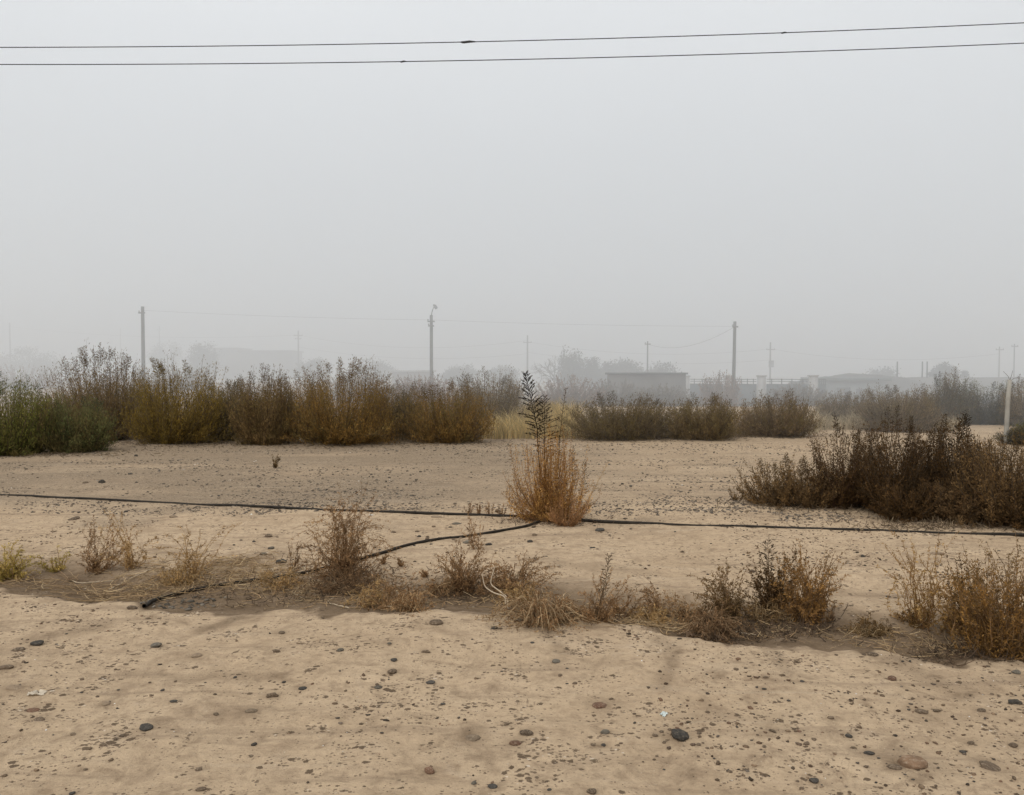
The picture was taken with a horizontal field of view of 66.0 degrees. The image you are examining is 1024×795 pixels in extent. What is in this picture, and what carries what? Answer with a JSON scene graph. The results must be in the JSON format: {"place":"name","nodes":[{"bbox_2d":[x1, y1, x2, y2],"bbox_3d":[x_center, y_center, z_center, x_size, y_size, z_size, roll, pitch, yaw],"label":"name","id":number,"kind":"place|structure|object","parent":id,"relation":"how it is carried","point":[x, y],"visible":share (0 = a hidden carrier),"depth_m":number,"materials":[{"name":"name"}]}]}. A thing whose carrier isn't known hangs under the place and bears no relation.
{"place":"outdoors","nodes":[
{"label":"outdoors","id":0,"kind":"place"},
{"bbox_2d":[0,371,1023,794],"bbox_3d":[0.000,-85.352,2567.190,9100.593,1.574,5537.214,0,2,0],"label":"ground","id":1,"kind":"structure","parent":0,"point":[570,721],"depth_m":4.91,"materials":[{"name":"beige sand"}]},
{"bbox_2d":[0,538,46,582],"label":"weed","id":2,"kind":"object","parent":1,"relation":"on","point":[6,573],"visible":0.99,"depth_m":6.85,"materials":[{"name":"green plant"}]},
{"bbox_2d":[0,370,65,456],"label":"bush","id":3,"kind":"object","parent":1,"relation":"on","point":[18,433],"visible":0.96,"depth_m":16.28,"materials":[{"name":"green plant"}]},
{"bbox_2d":[0,345,70,380],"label":"tree","id":4,"kind":"object","parent":1,"relation":"on","point":[35,363],"visible":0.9,"depth_m":126.85,"materials":[{"name":"grey plant"}]},
{"bbox_2d":[0,363,81,389],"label":"thicket","id":5,"kind":"object","parent":1,"relation":"on","point":[11,380],"visible":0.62,"depth_m":72.63,"materials":[{"name":"grey plant"}]},
{"bbox_2d":[33,545,71,572],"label":"weed","id":6,"kind":"object","parent":1,"relation":"on","point":[60,567],"visible":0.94,"depth_m":7.10,"materials":[{"name":"green plant"}]},
{"bbox_2d":[35,392,123,453],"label":"bush","id":7,"kind":"object","parent":1,"relation":"on","point":[94,435],"visible":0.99,"depth_m":16.77,"materials":[{"name":"green plant"}]},
{"bbox_2d":[29,342,155,441],"bbox_3d":[-10.348,-0.179,19.851,2.978,2.687,2.842,0,2,0],"label":"bush","id":8,"kind":"object","parent":1,"relation":"on","point":[111,394],"visible":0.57,"depth_m":19.46,"materials":[{"name":"brown plant"}]},
{"bbox_2d":[76,513,139,574],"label":"weed","id":9,"kind":"object","parent":1,"relation":"on","point":[95,567],"visible":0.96,"depth_m":7.07,"materials":[{"name":"brown plant"}]},
{"bbox_2d":[78,508,163,570],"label":"weed","id":10,"kind":"object","parent":1,"relation":"on","point":[130,562],"visible":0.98,"depth_m":7.10,"materials":[{"name":"brown plant"}]},
{"bbox_2d":[74,365,177,429],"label":"bush","id":11,"kind":"object","parent":1,"relation":"on","point":[132,387],"visible":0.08,"depth_m":21.94,"materials":[{"name":"brown plant"}]},
{"bbox_2d":[138,306,145,384],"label":"utility pole","id":12,"kind":"object","parent":1,"relation":"on","point":[142,312],"visible":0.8,"depth_m":61.79,"materials":[{"name":"concrete"}]},
{"bbox_2d":[146,340,186,379],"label":"tree","id":13,"kind":"object","parent":1,"relation":"on","point":[161,354],"visible":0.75,"depth_m":149.19,"materials":[{"name":"grey plant"}]},
{"bbox_2d":[114,349,238,444],"bbox_3d":[-8.019,-0.018,19.092,3.074,2.411,2.139,0,2,0],"label":"bush","id":14,"kind":"object","parent":1,"relation":"on","point":[196,423],"visible":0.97,"depth_m":18.71,"materials":[{"name":"brown plant"}]},
{"bbox_2d":[151,559,216,587],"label":"weed","id":15,"kind":"object","parent":1,"relation":"on","point":[177,578],"visible":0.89,"depth_m":6.67,"materials":[{"name":"brown plant"}]},
{"bbox_2d":[149,366,221,390],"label":"thicket","id":16,"kind":"object","parent":1,"relation":"on","point":[193,379],"visible":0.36,"depth_m":70.24,"materials":[{"name":"grey plant"}]},
{"bbox_2d":[152,522,241,584],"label":"weed","id":17,"kind":"object","parent":1,"relation":"on","point":[194,566],"visible":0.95,"depth_m":6.74,"materials":[{"name":"brown plant"}]},
{"bbox_2d":[185,340,223,381],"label":"tree","id":18,"kind":"object","parent":1,"relation":"on","point":[197,357],"visible":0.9,"depth_m":117.16,"materials":[{"name":"grey plant"}]},
{"bbox_2d":[210,348,251,379],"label":"barn","id":19,"kind":"structure","parent":1,"relation":"on","point":[229,359],"depth_m":149.88,"materials":[{"name":"grey"}]},
{"bbox_2d":[208,379,254,440],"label":"bush","id":20,"kind":"object","parent":1,"relation":"on","point":[222,432],"visible":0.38,"depth_m":19.73,"materials":[{"name":"brown plant"}]},
{"bbox_2d":[224,364,299,445],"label":"bush","id":21,"kind":"object","parent":1,"relation":"on","point":[258,421],"visible":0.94,"depth_m":18.74,"materials":[{"name":"brown plant"}]},
{"bbox_2d":[237,350,303,379],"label":"barn","id":22,"kind":"structure","parent":1,"relation":"on","point":[255,359],"depth_m":145.88,"materials":[{"name":"grey"}]},
{"bbox_2d":[250,563,307,594],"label":"weed","id":23,"kind":"object","parent":1,"relation":"on","point":[285,579],"visible":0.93,"depth_m":6.54,"materials":[{"name":"brown plant"}]},
{"bbox_2d":[295,357,334,382],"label":"tree","id":24,"kind":"object","parent":1,"relation":"on","point":[313,366],"visible":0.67,"depth_m":119.13,"materials":[{"name":"grey plant"}]},
{"bbox_2d":[273,354,404,445],"bbox_3d":[-4.378,0.073,19.322,3.626,2.283,3.400,0,2,0],"label":"bush","id":25,"kind":"object","parent":1,"relation":"on","point":[360,426],"visible":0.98,"depth_m":18.75,"materials":[{"name":"brown plant"}]},
{"bbox_2d":[142,520,540,607],"bbox_3d":[-1.310,1.513,7.575,0.382,0.106,4.455,2,3,45],"label":"hose","id":26,"kind":"object","parent":1,"relation":"on","point":[147,604],"visible":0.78,"depth_m":7.51,"materials":[{"name":"black plastic"}]},
{"bbox_2d":[287,561,412,598],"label":"weed","id":27,"kind":"object","parent":1,"relation":"on","point":[338,582],"visible":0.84,"depth_m":6.38,"materials":[{"name":"brown plant"}]},
{"bbox_2d":[290,482,412,581],"bbox_3d":[-1.391,1.147,6.831,1.065,0.873,0.899,0,2,0],"label":"weed","id":28,"kind":"object","parent":1,"relation":"on","point":[344,558],"visible":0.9,"depth_m":6.73,"materials":[{"name":"brown plant"}]},
{"bbox_2d":[319,372,395,401],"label":"thicket","id":29,"kind":"object","parent":1,"relation":"on","point":[335,382],"visible":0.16,"depth_m":52.56,"materials":[{"name":"grey plant"}]},
{"bbox_2d":[348,358,395,381],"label":"tree","id":30,"kind":"object","parent":1,"relation":"on","point":[384,368],"visible":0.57,"depth_m":120.95,"materials":[{"name":"grey plant"}]},
{"bbox_2d":[341,573,406,609],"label":"weed","id":31,"kind":"object","parent":1,"relation":"on","point":[369,591],"visible":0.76,"depth_m":5.97,"materials":[{"name":"brown plant"}]},
{"bbox_2d":[365,382,420,440],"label":"bush","id":32,"kind":"object","parent":1,"relation":"on","point":[400,408],"visible":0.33,"depth_m":19.96,"materials":[{"name":"brown plant"}]},
{"bbox_2d":[357,573,437,611],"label":"weed","id":33,"kind":"object","parent":1,"relation":"on","point":[388,589],"visible":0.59,"depth_m":5.88,"materials":[{"name":"brown plant"}]},
{"bbox_2d":[381,589,444,616],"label":"weed","id":34,"kind":"object","parent":1,"relation":"on","point":[417,606],"visible":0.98,"depth_m":5.67,"materials":[{"name":"brown plant"}]},
{"bbox_2d":[390,370,435,386],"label":"hut","id":35,"kind":"object","parent":1,"relation":"on","point":[403,373],"visible":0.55,"depth_m":95.97,"materials":[{"name":"grey"}]},
{"bbox_2d":[392,371,458,404],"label":"thicket","id":36,"kind":"object","parent":1,"relation":"on","point":[408,383],"visible":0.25,"depth_m":44.47,"materials":[{"name":"grey plant"}]},
{"bbox_2d":[427,304,437,383],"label":"lamp pole","id":37,"kind":"object","parent":1,"relation":"on","point":[431,325],"visible":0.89,"depth_m":61.79,"materials":[{"name":"concrete"}]},
{"bbox_2d":[422,578,456,598],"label":"weed","id":38,"kind":"object","parent":1,"relation":"on","point":[438,589],"visible":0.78,"depth_m":6.24,"materials":[{"name":"brown plant"}]},
{"bbox_2d":[393,371,499,443],"bbox_3d":[-1.612,0.272,19.493,2.638,1.864,1.956,0,2,0],"label":"bush","id":39,"kind":"object","parent":1,"relation":"on","point":[438,425],"visible":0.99,"depth_m":19.13,"materials":[{"name":"brown plant"}]},
{"bbox_2d":[439,363,481,385],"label":"tree","id":40,"kind":"object","parent":1,"relation":"on","point":[452,373],"visible":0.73,"depth_m":114.11,"materials":[{"name":"grey plant"}]},
{"bbox_2d":[430,538,496,596],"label":"weed","id":41,"kind":"object","parent":1,"relation":"on","point":[459,578],"visible":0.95,"depth_m":6.25,"materials":[{"name":"brown plant"}]},
{"bbox_2d":[441,365,534,426],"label":"bush","id":42,"kind":"object","parent":1,"relation":"on","point":[505,403],"visible":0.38,"depth_m":23.07,"materials":[{"name":"grey plant"}]},
{"bbox_2d":[0,548,985,657],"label":"straw litter","id":43,"kind":"object","parent":1,"relation":"on","point":[238,559],"visible":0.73,"depth_m":6.47,"materials":[{"name":"brown plant"}]},
{"bbox_2d":[456,374,531,405],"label":"thicket","id":44,"kind":"object","parent":1,"relation":"on","point":[495,389],"visible":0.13,"depth_m":51.64,"materials":[{"name":"grey plant"}]},
{"bbox_2d":[485,364,521,387],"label":"tree","id":45,"kind":"object","parent":1,"relation":"on","point":[503,372],"visible":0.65,"depth_m":117.32,"materials":[{"name":"grey plant"}]},
{"bbox_2d":[0,433,1022,531],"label":"straw litter","id":46,"kind":"object","parent":1,"relation":"on","point":[672,439],"visible":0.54,"depth_m":16.28,"materials":[{"name":"beige plant"}]},
{"bbox_2d":[0,494,1023,535],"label":"hose","id":47,"kind":"object","parent":1,"relation":"on","point":[584,520],"visible":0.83,"depth_m":9.46,"materials":[{"name":"black plastic"}]},
{"bbox_2d":[471,549,561,597],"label":"weed","id":48,"kind":"object","parent":1,"relation":"on","point":[521,575],"visible":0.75,"depth_m":6.28,"materials":[{"name":"brown plant"}]},
{"bbox_2d":[482,577,551,605],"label":"weed","id":49,"kind":"object","parent":1,"relation":"on","point":[515,591],"visible":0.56,"depth_m":6.05,"materials":[{"name":"brown plant"}]},
{"bbox_2d":[474,578,602,635],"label":"weed","id":50,"kind":"object","parent":1,"relation":"on","point":[541,616],"visible":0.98,"depth_m":5.36,"materials":[{"name":"beige plant"}]},
{"bbox_2d":[501,371,606,523],"bbox_3d":[0.455,0.597,9.155,1.102,1.833,0.910,1,2,32],"label":"tall weed","id":51,"kind":"object","parent":1,"relation":"on","point":[539,503],"visible":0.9,"depth_m":9.18,"materials":[{"name":"brown plant"}]},
{"bbox_2d":[531,345,591,389],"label":"tree","id":52,"kind":"object","parent":1,"relation":"on","point":[570,369],"visible":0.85,"depth_m":91.23,"materials":[{"name":"grey plant"}]},
{"bbox_2d":[544,495,588,526],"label":"weed","id":53,"kind":"object","parent":1,"relation":"on","point":[560,519],"visible":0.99,"depth_m":8.87,"materials":[{"name":"brown plant"}]},
{"bbox_2d":[524,373,610,405],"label":"thicket","id":54,"kind":"object","parent":1,"relation":"on","point":[581,395],"visible":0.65,"depth_m":46.66,"materials":[{"name":"grey plant"}]},
{"bbox_2d":[554,348,587,393],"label":"tree","id":55,"kind":"object","parent":1,"relation":"on","point":[579,358],"visible":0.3,"depth_m":94.44,"materials":[{"name":"grey plant"}]},
{"bbox_2d":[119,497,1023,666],"bbox_3d":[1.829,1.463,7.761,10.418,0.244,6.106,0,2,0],"label":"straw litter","id":56,"kind":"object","parent":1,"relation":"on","point":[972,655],"visible":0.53,"depth_m":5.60,"materials":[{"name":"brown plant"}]},
{"bbox_2d":[582,356,606,393],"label":"tree","id":57,"kind":"object","parent":1,"relation":"on","point":[593,372],"visible":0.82,"depth_m":95.37,"materials":[{"name":"grey plant"}]},
{"bbox_2d":[566,553,629,622],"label":"weed","id":58,"kind":"object","parent":1,"relation":"on","point":[606,614],"visible":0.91,"depth_m":5.45,"materials":[{"name":"brown plant"}]},
{"bbox_2d":[587,377,638,405],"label":"thicket","id":59,"kind":"object","parent":1,"relation":"on","point":[624,391],"visible":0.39,"depth_m":49.08,"materials":[{"name":"grey plant"}]},
{"bbox_2d":[555,390,683,441],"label":"bush","id":60,"kind":"object","parent":1,"relation":"on","point":[609,424],"visible":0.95,"depth_m":19.97,"materials":[{"name":"brown plant"}]},
{"bbox_2d":[603,357,645,385],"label":"tree","id":61,"kind":"object","parent":1,"relation":"on","point":[621,366],"visible":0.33,"depth_m":97.53,"materials":[{"name":"grey plant"}]},
{"bbox_2d":[605,372,687,404],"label":"shed","id":62,"kind":"structure","parent":1,"relation":"on","point":[647,380],"depth_m":57.46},
{"bbox_2d":[613,576,688,615],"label":"weed","id":63,"kind":"object","parent":1,"relation":"on","point":[650,604],"visible":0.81,"depth_m":5.84,"materials":[{"name":"brown plant"}]},
{"bbox_2d":[618,600,686,624],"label":"weed","id":64,"kind":"object","parent":1,"relation":"on","point":[654,616],"visible":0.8,"depth_m":5.71,"materials":[{"name":"brown plant"}]},
{"bbox_2d":[623,383,696,406],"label":"thicket","id":65,"kind":"object","parent":1,"relation":"on","point":[670,397],"visible":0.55,"depth_m":47.98,"materials":[{"name":"grey plant"}]},
{"bbox_2d":[658,589,711,623],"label":"weed","id":66,"kind":"object","parent":1,"relation":"on","point":[685,611],"visible":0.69,"depth_m":5.75,"materials":[{"name":"brown plant"}]},
{"bbox_2d":[660,391,750,440],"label":"bush","id":67,"kind":"object","parent":1,"relation":"on","point":[712,423],"visible":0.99,"depth_m":19.61,"materials":[{"name":"brown plant"}]},
{"bbox_2d":[674,598,755,644],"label":"weed","id":68,"kind":"object","parent":1,"relation":"on","point":[713,622],"visible":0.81,"depth_m":5.31,"materials":[{"name":"brown plant"}]},
{"bbox_2d":[694,370,743,406],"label":"thicket","id":69,"kind":"object","parent":1,"relation":"on","point":[732,394],"visible":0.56,"depth_m":51.54,"materials":[{"name":"grey plant"}]},
{"bbox_2d":[686,558,758,620],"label":"weed","id":70,"kind":"object","parent":1,"relation":"on","point":[739,602],"visible":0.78,"depth_m":5.72,"materials":[{"name":"brown plant"}]},
{"bbox_2d":[686,375,825,406],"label":"fence","id":71,"kind":"object","parent":1,"relation":"on","point":[747,390],"visible":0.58,"depth_m":61.52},
{"bbox_2d":[739,598,798,625],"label":"weed","id":72,"kind":"object","parent":1,"relation":"on","point":[756,610],"visible":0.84,"depth_m":5.75,"materials":[{"name":"brown plant"}]},
{"bbox_2d":[744,540,806,610],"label":"weed","id":73,"kind":"object","parent":1,"relation":"on","point":[763,597],"visible":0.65,"depth_m":5.94,"materials":[{"name":"brown plant"}]},
{"bbox_2d":[726,388,826,437],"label":"bush","id":74,"kind":"object","parent":1,"relation":"on","point":[768,421],"visible":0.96,"depth_m":20.45,"materials":[{"name":"brown plant"}]},
{"bbox_2d":[726,453,827,507],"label":"weed bush","id":75,"kind":"object","parent":1,"relation":"on","point":[774,494],"visible":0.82,"depth_m":10.13,"materials":[{"name":"brown plant"}]},
{"bbox_2d":[762,382,835,406],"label":"thicket","id":76,"kind":"object","parent":1,"relation":"on","point":[807,395],"visible":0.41,"depth_m":46.67,"materials":[{"name":"grey plant"}]},
{"bbox_2d":[766,537,848,624],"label":"weed","id":77,"kind":"object","parent":1,"relation":"on","point":[811,606],"visible":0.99,"depth_m":5.68,"materials":[{"name":"brown plant"}]},
{"bbox_2d":[773,455,846,507],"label":"weed bush","id":78,"kind":"object","parent":1,"relation":"on","point":[804,500],"visible":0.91,"depth_m":9.90,"materials":[{"name":"brown plant"}]},
{"bbox_2d":[801,413,875,509],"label":"weed bush","id":79,"kind":"object","parent":1,"relation":"on","point":[845,497],"visible":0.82,"depth_m":9.83,"materials":[{"name":"brown plant"}]},
{"bbox_2d":[811,389,867,422],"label":"bush","id":80,"kind":"object","parent":1,"relation":"on","point":[829,406],"visible":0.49,"depth_m":25.65,"materials":[{"name":"grey plant"}]},
{"bbox_2d":[800,377,891,405],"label":"farm building","id":81,"kind":"structure","parent":1,"relation":"on","point":[835,384],"depth_m":68.00,"materials":[{"name":"grey"}]},
{"bbox_2d":[827,428,890,507],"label":"weed bush","id":82,"kind":"object","parent":1,"relation":"on","point":[860,502],"visible":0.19,"depth_m":9.96,"materials":[{"name":"brown plant"}]},
{"bbox_2d":[799,373,930,404],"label":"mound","id":83,"kind":"object","parent":1,"relation":"on","point":[902,384],"visible":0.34,"depth_m":72.66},
{"bbox_2d":[833,612,899,637],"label":"weed","id":84,"kind":"object","parent":1,"relation":"on","point":[881,629],"visible":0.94,"depth_m":5.50,"materials":[{"name":"brown plant"}]},
{"bbox_2d":[845,405,945,514],"bbox_3d":[4.637,0.770,9.518,1.141,1.371,1.072,0,2,0],"label":"weed bush","id":85,"kind":"object","parent":1,"relation":"on","point":[913,466],"visible":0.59,"depth_m":9.40,"materials":[{"name":"brown plant"}]},
{"bbox_2d":[849,379,957,432],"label":"bush","id":86,"kind":"object","parent":1,"relation":"on","point":[917,412],"visible":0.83,"depth_m":22.75,"materials":[{"name":"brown plant"}]},
{"bbox_2d":[865,469,950,523],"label":"weed bush","id":87,"kind":"object","parent":1,"relation":"on","point":[895,507],"visible":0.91,"depth_m":9.05,"materials":[{"name":"brown plant"}]},
{"bbox_2d":[897,755,927,768],"bbox_3d":[1.803,1.651,3.555,0.093,0.062,0.119,-2,3,-43],"label":"stone","id":88,"kind":"object","parent":1,"relation":"on","point":[911,761],"visible":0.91,"depth_m":3.53,"materials":[{"name":"stone"}]},
{"bbox_2d":[877,526,973,634],"bbox_3d":[2.902,1.271,5.584,0.611,0.779,0.642,0,2,0],"label":"weed","id":89,"kind":"object","parent":1,"relation":"on","point":[920,614],"visible":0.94,"depth_m":5.57,"materials":[{"name":"brown plant"}]},
{"bbox_2d":[915,364,981,424],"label":"bush","id":90,"kind":"object","parent":1,"relation":"on","point":[947,400],"visible":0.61,"depth_m":25.28,"materials":[{"name":"grey plant"}]},
{"bbox_2d":[918,409,985,493],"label":"weed bush","id":91,"kind":"object","parent":1,"relation":"on","point":[941,449],"visible":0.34,"depth_m":9.39,"materials":[{"name":"brown plant"}]},
{"bbox_2d":[914,472,1006,527],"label":"weed bush","id":92,"kind":"object","parent":1,"relation":"on","point":[956,508],"visible":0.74,"depth_m":8.92,"materials":[{"name":"brown plant"}]},
{"bbox_2d":[924,563,1003,636],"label":"weed","id":93,"kind":"object","parent":1,"relation":"on","point":[959,624],"visible":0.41,"depth_m":5.46,"materials":[{"name":"brown plant"}]},
{"bbox_2d":[937,549,1001,620],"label":"weed","id":94,"kind":"object","parent":1,"relation":"on","point":[966,570],"visible":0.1,"depth_m":5.55,"materials":[{"name":"brown plant"}]},
{"bbox_2d":[927,531,1023,661],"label":"weed","id":95,"kind":"object","parent":1,"relation":"on","point":[997,629],"visible":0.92,"depth_m":4.97,"materials":[{"name":"brown plant"}]},
{"bbox_2d":[944,432,1023,528],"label":"weed bush","id":96,"kind":"object","parent":1,"relation":"on","point":[989,470],"visible":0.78,"depth_m":8.73,"materials":[{"name":"brown plant"}]},
{"bbox_2d":[954,376,1023,424],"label":"bush","id":97,"kind":"object","parent":1,"relation":"on","point":[984,415],"visible":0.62,"depth_m":25.62,"materials":[{"name":"grey plant"}]},
{"bbox_2d":[969,474,1023,530],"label":"weed bush","id":98,"kind":"object","parent":1,"relation":"on","point":[1018,520],"visible":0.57,"depth_m":8.63,"materials":[{"name":"brown plant"}]},
{"bbox_2d":[989,419,1023,444],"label":"bush","id":99,"kind":"object","parent":1,"relation":"on","point":[1016,430],"visible":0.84,"depth_m":18.73,"materials":[{"name":"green plant"}]},
{"bbox_2d":[991,374,1023,425],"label":"bush","id":100,"kind":"object","parent":1,"relation":"on","point":[1016,413],"visible":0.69,"depth_m":24.83,"materials":[{"name":"grey plant"}]},
{"bbox_2d":[1003,371,1018,443],"bbox_3d":[12.011,0.381,18.986,0.403,2.065,0.113,0,2,0],"label":"post","id":101,"kind":"object","parent":1,"relation":"on","point":[1007,408],"visible":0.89,"depth_m":18.95,"materials":[{"name":"concrete"}]},
{"bbox_2d":[0,22,1023,47],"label":"overhead wire","id":102,"kind":"object","parent":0,"point":[468,41],"visible":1,"depth_m":11.82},
{"bbox_2d":[0,43,1023,64],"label":"overhead wire","id":103,"kind":"object","parent":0,"point":[509,59],"visible":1,"depth_m":11.83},
{"bbox_2d":[0,0,1023,370],"label":"sky","id":104,"kind":"structure","parent":0,"point":[867,206],"materials":[{"name":"grey"}]},
{"bbox_2d":[482,395,588,438],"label":"dry grass","id":105,"kind":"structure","parent":0,"point":[510,429],"depth_m":21.08,"materials":[{"name":"plant"}]},
{"bbox_2d":[804,400,961,432],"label":"dry grass","id":106,"kind":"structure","parent":0,"point":[828,424],"depth_m":23.66,"materials":[{"name":"plant"}]},
{"bbox_2d":[788,376,1023,403],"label":"embankment","id":107,"kind":"structure","parent":0,"point":[987,382],"depth_m":75.95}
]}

